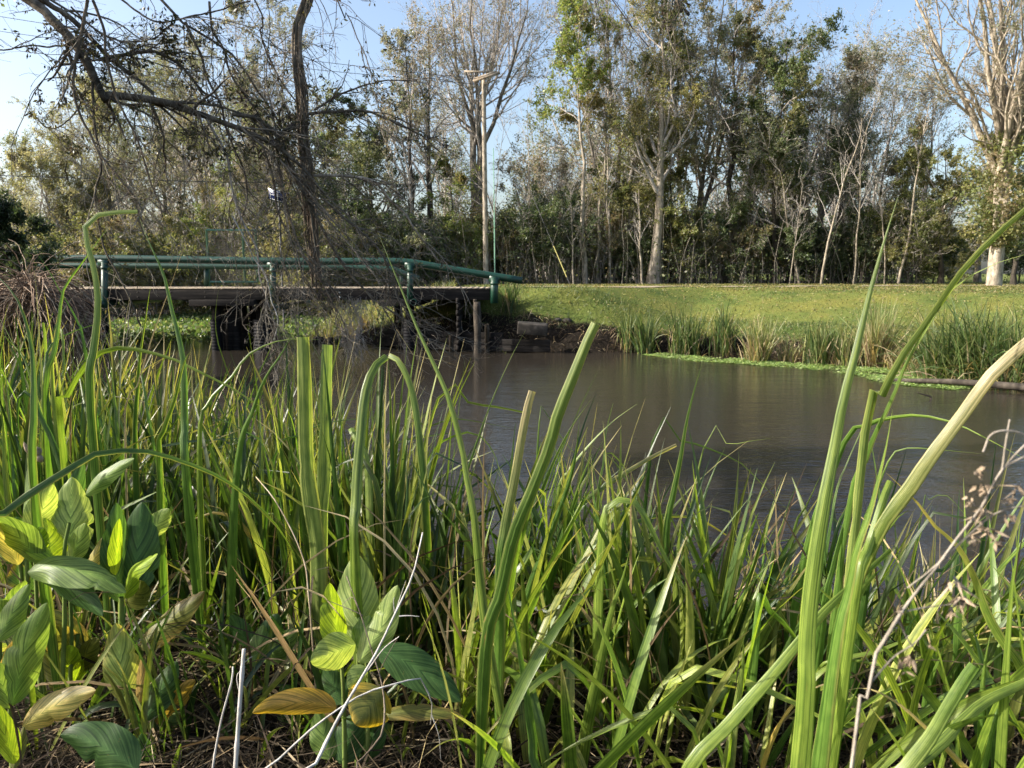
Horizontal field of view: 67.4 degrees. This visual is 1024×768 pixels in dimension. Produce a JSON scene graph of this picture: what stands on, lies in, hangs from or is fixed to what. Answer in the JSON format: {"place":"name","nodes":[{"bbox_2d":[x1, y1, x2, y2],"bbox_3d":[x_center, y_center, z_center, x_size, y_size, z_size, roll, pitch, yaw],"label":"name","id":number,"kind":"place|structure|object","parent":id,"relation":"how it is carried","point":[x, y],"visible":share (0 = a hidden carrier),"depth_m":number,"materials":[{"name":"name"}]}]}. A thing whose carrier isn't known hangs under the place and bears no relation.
{"place":"outdoors","nodes":[
{"label":"outdoors","id":0,"kind":"place"},
{"bbox_2d":[0,533,552,767],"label":"grass shoots","id":1,"kind":"object","parent":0,"point":[35,694],"depth_m":2.59,"materials":[{"name":"green plant"}]},
{"bbox_2d":[0,274,1023,767],"bbox_3d":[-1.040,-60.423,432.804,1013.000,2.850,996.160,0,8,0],"label":"ground","id":2,"kind":"structure","parent":0,"point":[678,302],"depth_m":25.41,"materials":[{"name":"green plant"}]},
{"bbox_2d":[0,188,70,299],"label":"bush","id":3,"kind":"object","parent":2,"relation":"on","point":[12,211],"visible":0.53,"depth_m":16.47,"materials":[{"name":"green plant"}]},
{"bbox_2d":[0,272,97,722],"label":"tall grass","id":4,"kind":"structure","parent":2,"relation":"on","point":[45,590],"depth_m":3.07,"materials":[{"name":"green plant"}]},
{"bbox_2d":[0,126,108,248],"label":"tree","id":5,"kind":"object","parent":2,"relation":"on","point":[48,183],"visible":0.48,"depth_m":39.94,"materials":[{"name":"green plant"}]},
{"bbox_2d":[0,239,129,437],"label":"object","id":6,"kind":"object","parent":2,"relation":"on","point":[24,288],"visible":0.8,"depth_m":9.11,"materials":[{"name":"brown plant"}]},
{"bbox_2d":[0,458,133,724],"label":"broad leaved plant","id":7,"kind":"object","parent":2,"relation":"on","point":[55,548],"visible":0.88,"depth_m":2.55,"materials":[{"name":"green plant"}]},
{"bbox_2d":[0,82,134,285],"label":"tree","id":8,"kind":"object","parent":2,"relation":"on","point":[100,103],"visible":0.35,"depth_m":40.47,"materials":[{"name":"green plant"}]},
{"bbox_2d":[0,584,141,767],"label":"broad leaved plant","id":9,"kind":"object","parent":2,"relation":"on","point":[103,744],"visible":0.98,"depth_m":2.25,"materials":[{"name":"green plant"}]},
{"bbox_2d":[43,610,99,690],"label":"broad leaved plant","id":10,"kind":"object","parent":2,"relation":"on","point":[89,649],"visible":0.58,"depth_m":2.70,"materials":[{"name":"green plant"}]},
{"bbox_2d":[24,207,135,286],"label":"bush","id":11,"kind":"object","parent":2,"relation":"on","point":[58,236],"visible":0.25,"depth_m":37.78,"materials":[{"name":"green plant"}]},
{"bbox_2d":[23,36,194,318],"bbox_3d":[-21.577,-10.968,43.147,8.650,16.471,10.327,0,8,0],"label":"tree","id":12,"kind":"object","parent":2,"relation":"on","point":[58,158],"visible":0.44,"depth_m":41.19,"materials":[{"name":"green plant"}]},
{"bbox_2d":[34,216,189,319],"bbox_3d":[-21.051,-5.516,39.812,6.389,6.371,6.633,6,10,36],"label":"bush","id":13,"kind":"object","parent":2,"relation":"on","point":[125,246],"visible":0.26,"depth_m":38.52,"materials":[{"name":"green plant"}]},
{"bbox_2d":[100,502,170,717],"bbox_3d":[-1.280,0.813,2.652,0.249,0.808,0.225,0,8,0],"label":"broad leaved plant","id":14,"kind":"object","parent":2,"relation":"on","point":[130,554],"visible":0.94,"depth_m":2.65,"materials":[{"name":"green plant"}]},
{"bbox_2d":[38,16,240,311],"bbox_3d":[-20.458,-11.756,43.845,10.562,18.025,9.818,0,8,0],"label":"tree","id":15,"kind":"object","parent":2,"relation":"on","point":[173,142],"visible":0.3,"depth_m":43.15,"materials":[{"name":"green plant"}]},
{"bbox_2d":[103,591,204,767],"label":"broad leaved plant","id":16,"kind":"object","parent":2,"relation":"on","point":[122,649],"visible":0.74,"depth_m":2.53,"materials":[{"name":"green plant"}]},
{"bbox_2d":[0,448,308,622],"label":"tall grass","id":17,"kind":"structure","parent":2,"relation":"on","point":[27,495],"depth_m":2.52,"materials":[{"name":"green plant"}]},
{"bbox_2d":[34,210,291,638],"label":"tall grass","id":18,"kind":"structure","parent":2,"relation":"on","point":[87,367],"depth_m":3.00,"materials":[{"name":"green plant"}]},
{"bbox_2d":[108,217,226,320],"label":"bush","id":19,"kind":"object","parent":2,"relation":"on","point":[160,248],"visible":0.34,"depth_m":39.50,"materials":[{"name":"green plant"}]},
{"bbox_2d":[109,218,257,674],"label":"tall grass","id":20,"kind":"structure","parent":2,"relation":"on","point":[191,531],"depth_m":2.88,"materials":[{"name":"green plant"}]},
{"bbox_2d":[137,210,257,315],"bbox_3d":[-17.645,-6.199,42.476,7.006,7.366,7.042,-5,10,-32],"label":"bush","id":21,"kind":"object","parent":2,"relation":"on","point":[171,218],"visible":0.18,"depth_m":40.54,"materials":[{"name":"green plant"}]},
{"bbox_2d":[141,12,257,306],"bbox_3d":[-19.168,-13.456,48.914,7.943,19.886,9.195,0,8,0],"label":"tree","id":22,"kind":"object","parent":2,"relation":"on","point":[198,62],"visible":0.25,"depth_m":47.63,"materials":[{"name":"green plant"}]},
{"bbox_2d":[0,294,465,637],"bbox_3d":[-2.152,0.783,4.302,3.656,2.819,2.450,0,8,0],"label":"reed bed","id":23,"kind":"object","parent":2,"relation":"on","point":[244,545],"visible":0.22,"depth_m":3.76,"materials":[{"name":"green plant"}]},
{"bbox_2d":[173,89,299,286],"bbox_3d":[-14.589,-8.867,41.140,6.280,13.035,6.771,-3,9,-18],"label":"tree","id":24,"kind":"object","parent":2,"relation":"on","point":[221,193],"visible":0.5,"depth_m":40.26,"materials":[{"name":"green plant"}]},
{"bbox_2d":[181,613,302,720],"bbox_3d":[-0.903,1.077,2.708,0.405,0.488,0.253,0,8,0],"label":"broad leaved plant","id":25,"kind":"object","parent":2,"relation":"on","point":[263,629],"visible":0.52,"depth_m":2.76,"materials":[{"name":"green plant"}]},
{"bbox_2d":[163,207,321,313],"bbox_3d":[-14.087,-6.110,42.199,9.362,7.268,7.927,0,8,0],"label":"bush","id":26,"kind":"object","parent":2,"relation":"on","point":[220,270],"visible":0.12,"depth_m":40.54,"materials":[{"name":"green plant"}]},
{"bbox_2d":[205,0,327,229],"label":"tree","id":27,"kind":"object","parent":2,"relation":"on","point":[250,54],"visible":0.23,"depth_m":46.22,"materials":[{"name":"green plant"}]},
{"bbox_2d":[197,335,349,675],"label":"tall grass","id":28,"kind":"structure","parent":2,"relation":"on","point":[314,494],"depth_m":2.88,"materials":[{"name":"green plant"}]},
{"bbox_2d":[211,68,346,311],"bbox_3d":[-13.677,-9.895,43.202,8.475,14.434,6.340,5,10,33],"label":"tree","id":29,"kind":"object","parent":2,"relation":"on","point":[264,172],"visible":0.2,"depth_m":42.18,"materials":[{"name":"green plant"}]},
{"bbox_2d":[38,255,522,350],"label":"bridge","id":30,"kind":"structure","parent":2,"relation":"on","point":[235,337],"depth_m":24.77,"materials":[{"name":"green paint"}]},
{"bbox_2d":[237,76,363,233],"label":"tree","id":31,"kind":"object","parent":2,"relation":"on","point":[333,122],"visible":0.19,"depth_m":49.83,"materials":[{"name":"green plant"}]},
{"bbox_2d":[227,209,381,317],"bbox_3d":[-11.089,-5.434,39.701,6.857,7.106,6.856,4,9,24],"label":"bush","id":32,"kind":"object","parent":2,"relation":"on","point":[285,244],"visible":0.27,"depth_m":38.65,"materials":[{"name":"green plant"}]},
{"bbox_2d":[280,124,406,303],"bbox_3d":[-9.165,-9.507,44.060,7.083,10.831,6.715,0,8,0],"label":"tree","id":33,"kind":"object","parent":2,"relation":"on","point":[353,206],"visible":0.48,"depth_m":42.84,"materials":[{"name":"green plant"}]},
{"bbox_2d":[0,0,714,414],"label":"overhanging tree","id":34,"kind":"object","parent":2,"relation":"on","point":[84,50],"visible":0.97,"depth_m":9.06,"materials":[{"name":"brown plant"}]},
{"bbox_2d":[238,0,387,326],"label":"vine bundle","id":35,"kind":"object","parent":34,"relation":"hanging from","point":[297,55],"visible":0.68,"depth_m":9.61,"materials":[{"name":"brown plant"}]},
{"bbox_2d":[252,557,463,767],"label":"broad leaved plant","id":36,"kind":"object","parent":2,"relation":"on","point":[336,646],"visible":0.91,"depth_m":2.27,"materials":[{"name":"green plant"}]},
{"bbox_2d":[189,324,560,683],"bbox_3d":[-0.924,0.924,4.234,1.591,2.499,2.816,-5,9,-30],"label":"reed bed","id":37,"kind":"object","parent":2,"relation":"on","point":[394,512],"visible":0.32,"depth_m":3.20,"materials":[{"name":"green plant"}]},
{"bbox_2d":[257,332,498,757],"bbox_3d":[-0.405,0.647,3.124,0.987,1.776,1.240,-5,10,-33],"label":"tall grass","id":38,"kind":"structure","parent":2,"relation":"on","point":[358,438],"depth_m":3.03,"materials":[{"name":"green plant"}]},
{"bbox_2d":[322,78,434,228],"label":"tree","id":39,"kind":"object","parent":2,"relation":"on","point":[345,99],"visible":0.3,"depth_m":46.98,"materials":[{"name":"green plant"}]},
{"bbox_2d":[343,193,452,286],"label":"bush","id":40,"kind":"object","parent":2,"relation":"on","point":[408,228],"visible":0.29,"depth_m":42.37,"materials":[{"name":"green plant"}]},
{"bbox_2d":[354,1,466,285],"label":"tree","id":41,"kind":"object","parent":2,"relation":"on","point":[402,63],"visible":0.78,"depth_m":43.76,"materials":[{"name":"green plant"}]},
{"bbox_2d":[383,0,477,283],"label":"tree","id":42,"kind":"object","parent":2,"relation":"on","point":[430,147],"visible":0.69,"depth_m":45.70,"materials":[{"name":"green plant"}]},
{"bbox_2d":[398,214,466,284],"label":"bush","id":43,"kind":"object","parent":2,"relation":"on","point":[442,249],"visible":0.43,"depth_m":43.37,"materials":[{"name":"green plant"}]},
{"bbox_2d":[415,151,482,279],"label":"tree","id":44,"kind":"object","parent":2,"relation":"on","point":[462,179],"visible":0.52,"depth_m":45.77,"materials":[{"name":"green plant"}]},
{"bbox_2d":[380,238,541,767],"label":"tall grass","id":45,"kind":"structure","parent":2,"relation":"on","point":[495,683],"depth_m":2.25,"materials":[{"name":"green plant"}]},
{"bbox_2d":[378,324,549,351],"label":"retaining wall","id":46,"kind":"structure","parent":2,"relation":"on","point":[527,345],"depth_m":24.69,"materials":[{"name":"grey concrete"}]},
{"bbox_2d":[428,207,500,283],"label":"bush","id":47,"kind":"object","parent":2,"relation":"on","point":[452,224],"visible":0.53,"depth_m":44.38,"materials":[{"name":"green plant"}]},
{"bbox_2d":[385,0,557,282],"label":"tree","id":48,"kind":"object","parent":2,"relation":"on","point":[475,132],"visible":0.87,"depth_m":47.23,"materials":[{"name":"grey plant"}]},
{"bbox_2d":[464,70,499,283],"bbox_3d":[-1.636,-11.361,42.921,2.000,11.954,0.755,0,8,0],"label":"utility pole","id":49,"kind":"object","parent":2,"relation":"on","point":[484,77],"visible":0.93,"depth_m":42.60,"materials":[{"name":"wood"}]},
{"bbox_2d":[6,183,968,315],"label":"undergrowth","id":50,"kind":"object","parent":2,"relation":"on","point":[706,278],"visible":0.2,"depth_m":44.62,"materials":[{"name":"green plant"}]},
{"bbox_2d":[5,15,971,283],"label":"distant woods","id":51,"kind":"object","parent":2,"relation":"on","point":[535,169],"visible":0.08,"depth_m":65.40,"materials":[{"name":"green plant"}]},
{"bbox_2d":[0,427,1023,767],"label":"dead grass","id":52,"kind":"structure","parent":2,"relation":"on","point":[304,673],"depth_m":2.65,"materials":[{"name":"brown plant"}]},
{"bbox_2d":[0,582,1023,767],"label":"leaf litter","id":53,"kind":"object","parent":2,"relation":"on","point":[199,748],"visible":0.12,"depth_m":2.48,"materials":[{"name":"brown plant"}]},
{"bbox_2d":[488,191,562,283],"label":"bush","id":54,"kind":"object","parent":2,"relation":"on","point":[533,222],"visible":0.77,"depth_m":43.84,"materials":[{"name":"green plant"}]},
{"bbox_2d":[487,133,593,281],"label":"tree","id":55,"kind":"object","parent":2,"relation":"on","point":[563,166],"visible":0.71,"depth_m":48.45,"materials":[{"name":"green plant"}]},
{"bbox_2d":[516,179,612,277],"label":"bush","id":56,"kind":"object","parent":2,"relation":"on","point":[553,211],"visible":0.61,"depth_m":44.23,"materials":[{"name":"green plant"}]},
{"bbox_2d":[523,0,624,283],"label":"tree","id":57,"kind":"object","parent":2,"relation":"on","point":[586,77],"visible":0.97,"depth_m":42.72,"materials":[{"name":"green plant"}]},
{"bbox_2d":[475,321,676,767],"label":"tall grass","id":58,"kind":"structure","parent":2,"relation":"on","point":[494,621],"depth_m":2.11,"materials":[{"name":"green plant"}]},
{"bbox_2d":[503,0,698,281],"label":"tree","id":59,"kind":"object","parent":2,"relation":"on","point":[631,82],"visible":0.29,"depth_m":51.04,"materials":[{"name":"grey plant"}]},
{"bbox_2d":[587,10,634,282],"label":"tree","id":60,"kind":"object","parent":2,"relation":"on","point":[606,127],"visible":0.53,"depth_m":44.31,"materials":[{"name":"green plant"}]},
{"bbox_2d":[569,210,674,282],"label":"bush","id":61,"kind":"object","parent":2,"relation":"on","point":[614,231],"visible":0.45,"depth_m":45.48,"materials":[{"name":"green plant"}]},
{"bbox_2d":[584,142,667,283],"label":"tree","id":62,"kind":"object","parent":2,"relation":"on","point":[621,202],"visible":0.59,"depth_m":45.12,"materials":[{"name":"green plant"}]},
{"bbox_2d":[608,48,667,281],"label":"tree","id":63,"kind":"object","parent":2,"relation":"on","point":[644,59],"visible":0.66,"depth_m":44.83,"materials":[{"name":"green plant"}]},
{"bbox_2d":[576,549,712,767],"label":"tall grass","id":64,"kind":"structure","parent":2,"relation":"on","point":[590,708],"depth_m":2.26,"materials":[{"name":"green plant"}]},
{"bbox_2d":[603,0,710,283],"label":"tree","id":65,"kind":"object","parent":2,"relation":"on","point":[672,93],"visible":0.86,"depth_m":43.22,"materials":[{"name":"green plant"}]},
{"bbox_2d":[622,114,706,282],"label":"tree","id":66,"kind":"object","parent":2,"relation":"on","point":[672,177],"visible":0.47,"depth_m":45.50,"materials":[{"name":"green plant"}]},
{"bbox_2d":[401,301,927,361],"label":"dead grass","id":67,"kind":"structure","parent":2,"relation":"on","point":[484,322],"depth_m":24.99,"materials":[{"name":"plant"}]},
{"bbox_2d":[652,297,713,355],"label":"reed clump","id":68,"kind":"object","parent":2,"relation":"on","point":[686,341],"visible":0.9,"depth_m":23.64,"materials":[{"name":"green plant"}]},
{"bbox_2d":[652,202,719,282],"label":"bush","id":69,"kind":"object","parent":2,"relation":"on","point":[686,230],"visible":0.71,"depth_m":44.99,"materials":[{"name":"green plant"}]},
{"bbox_2d":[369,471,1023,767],"bbox_3d":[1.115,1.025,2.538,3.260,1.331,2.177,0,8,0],"label":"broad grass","id":70,"kind":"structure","parent":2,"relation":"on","point":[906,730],"depth_m":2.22,"materials":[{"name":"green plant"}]},
{"bbox_2d":[395,361,1023,758],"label":"reed bed","id":71,"kind":"object","parent":2,"relation":"on","point":[728,619],"visible":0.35,"depth_m":2.68,"materials":[{"name":"green plant"}]},
{"bbox_2d":[668,193,767,283],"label":"bush","id":72,"kind":"object","parent":2,"relation":"on","point":[721,220],"visible":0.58,"depth_m":44.67,"materials":[{"name":"green plant"}]},
{"bbox_2d":[619,0,823,282],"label":"tree","id":73,"kind":"object","parent":2,"relation":"on","point":[702,50],"visible":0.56,"depth_m":45.17,"materials":[{"name":"green plant"}]},
{"bbox_2d":[678,0,767,282],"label":"tree","id":74,"kind":"object","parent":2,"relation":"on","point":[739,44],"visible":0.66,"depth_m":45.66,"materials":[{"name":"green plant"}]},
{"bbox_2d":[701,300,744,356],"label":"reed clump","id":75,"kind":"object","parent":2,"relation":"on","point":[722,340],"visible":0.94,"depth_m":23.36,"materials":[{"name":"green plant"}]},
{"bbox_2d":[701,211,790,283],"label":"bush","id":76,"kind":"object","parent":2,"relation":"on","point":[740,239],"visible":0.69,"depth_m":44.99,"materials":[{"name":"green plant"}]},
{"bbox_2d":[727,314,799,361],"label":"reed clump","id":77,"kind":"object","parent":2,"relation":"on","point":[757,351],"visible":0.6,"depth_m":21.81,"materials":[{"name":"green plant"}]},
{"bbox_2d":[751,208,831,282],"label":"bush","id":78,"kind":"object","parent":2,"relation":"on","point":[806,242],"visible":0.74,"depth_m":44.22,"materials":[{"name":"green plant"}]},
{"bbox_2d":[719,7,867,283],"bbox_3d":[15.393,-13.282,44.340,7.443,15.456,7.181,-3,9,-23],"label":"tree","id":79,"kind":"object","parent":2,"relation":"on","point":[772,139],"visible":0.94,"depth_m":43.34,"materials":[{"name":"green plant"}]},
{"bbox_2d":[796,313,851,364],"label":"reed clump","id":80,"kind":"object","parent":2,"relation":"on","point":[816,346],"visible":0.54,"depth_m":21.11,"materials":[{"name":"green plant"}]},
{"bbox_2d":[681,548,977,767],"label":"tall grass","id":81,"kind":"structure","parent":2,"relation":"on","point":[710,742],"depth_m":2.16,"materials":[{"name":"green plant"}]},
{"bbox_2d":[748,0,910,282],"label":"tree","id":82,"kind":"object","parent":2,"relation":"on","point":[812,129],"visible":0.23,"depth_m":48.94,"materials":[{"name":"green plant"}]},
{"bbox_2d":[808,70,883,282],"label":"tree","id":83,"kind":"object","parent":2,"relation":"on","point":[836,153],"visible":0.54,"depth_m":45.91,"materials":[{"name":"green plant"}]},
{"bbox_2d":[807,40,889,282],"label":"tree","id":84,"kind":"object","parent":2,"relation":"on","point":[853,59],"visible":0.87,"depth_m":45.02,"materials":[{"name":"green plant"}]},
{"bbox_2d":[807,26,944,279],"bbox_3d":[23.528,-15.468,52.370,11.754,17.477,8.071,-8,11,-44],"label":"tree","id":85,"kind":"object","parent":2,"relation":"on","point":[896,90],"visible":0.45,"depth_m":51.18,"materials":[{"name":"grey plant"}]},
{"bbox_2d":[838,200,914,274],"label":"bush","id":86,"kind":"object","parent":2,"relation":"on","point":[868,230],"visible":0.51,"depth_m":44.31,"materials":[{"name":"green plant"}]},
{"bbox_2d":[833,292,926,367],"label":"reed clump","id":87,"kind":"object","parent":2,"relation":"on","point":[874,332],"visible":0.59,"depth_m":20.39,"materials":[{"name":"green plant"}]},
{"bbox_2d":[758,198,1023,767],"bbox_3d":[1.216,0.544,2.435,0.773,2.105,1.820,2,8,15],"label":"tall grass","id":88,"kind":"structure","parent":2,"relation":"on","point":[826,746],"depth_m":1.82,"materials":[{"name":"green plant"}]},
{"bbox_2d":[876,108,940,281],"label":"tree","id":89,"kind":"object","parent":2,"relation":"on","point":[920,128],"visible":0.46,"depth_m":48.86,"materials":[{"name":"green plant"}]},
{"bbox_2d":[857,187,982,283],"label":"bush","id":90,"kind":"object","parent":2,"relation":"on","point":[932,227],"visible":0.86,"depth_m":43.32,"materials":[{"name":"green plant"}]},
{"bbox_2d":[873,58,967,281],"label":"tree","id":91,"kind":"object","parent":2,"relation":"on","point":[930,123],"visible":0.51,"depth_m":52.13,"materials":[{"name":"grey plant"}]},
{"bbox_2d":[880,127,989,283],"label":"tree","id":92,"kind":"object","parent":2,"relation":"on","point":[941,188],"visible":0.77,"depth_m":42.82,"materials":[{"name":"green plant"}]},
{"bbox_2d":[850,626,1023,767],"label":"tall grass","id":93,"kind":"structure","parent":2,"relation":"on","point":[934,741],"depth_m":1.79,"materials":[{"name":"green plant"}]},
{"bbox_2d":[850,419,1023,767],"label":"dead weed","id":94,"kind":"object","parent":2,"relation":"on","point":[908,660],"visible":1,"depth_m":0.79,"materials":[{"name":"beige plant"}]},
{"bbox_2d":[872,295,1020,378],"bbox_3d":[10.311,-0.738,18.491,3.470,2.860,3.384,0,8,0],"label":"reed clump","id":95,"kind":"object","parent":2,"relation":"on","point":[927,359],"visible":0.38,"depth_m":18.32,"materials":[{"name":"green plant"}]},
{"bbox_2d":[880,0,1023,285],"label":"tree","id":96,"kind":"object","parent":2,"relation":"on","point":[1006,145],"visible":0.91,"depth_m":35.91,"materials":[{"name":"beige plant"}]},
{"bbox_2d":[893,291,1023,381],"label":"reed clump","id":97,"kind":"object","parent":2,"relation":"on","point":[966,360],"visible":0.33,"depth_m":17.72,"materials":[{"name":"green plant"}]},
{"bbox_2d":[931,299,1023,382],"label":"reed clump","id":98,"kind":"object","parent":2,"relation":"on","point":[1015,370],"visible":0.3,"depth_m":17.18,"materials":[{"name":"green plant"}]},
{"bbox_2d":[0,0,1023,273],"label":"sky","id":99,"kind":"structure","parent":0,"point":[390,15],"materials":[{"name":"blue"}]},
{"bbox_2d":[58,309,1023,648],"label":"water","id":100,"kind":"structure","parent":0,"point":[786,413],"depth_m":12.66,"materials":[{"name":"brown liquid"}]},
{"bbox_2d":[108,306,338,341],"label":"floating plants","id":101,"kind":"object","parent":100,"relation":"on","point":[196,325],"visible":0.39,"depth_m":32.05,"materials":[{"name":"green plant"}]},
{"bbox_2d":[641,352,973,389],"bbox_3d":[8.050,-0.536,21.010,3.454,0.052,9.275,-6,10,-37],"label":"duckweed","id":102,"kind":"object","parent":100,"relation":"on","point":[859,368],"visible":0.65,"depth_m":20.39,"materials":[{"name":"green plant"}]},
{"bbox_2d":[401,282,1023,344],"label":"grass","id":103,"kind":"structure","parent":0,"point":[977,288],"depth_m":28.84,"materials":[{"name":"green plant"}]},
{"bbox_2d":[485,283,1023,342],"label":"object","id":104,"kind":"object","parent":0,"point":[817,285],"visible":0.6,"depth_m":29.86,"materials":[{"name":"plant"}]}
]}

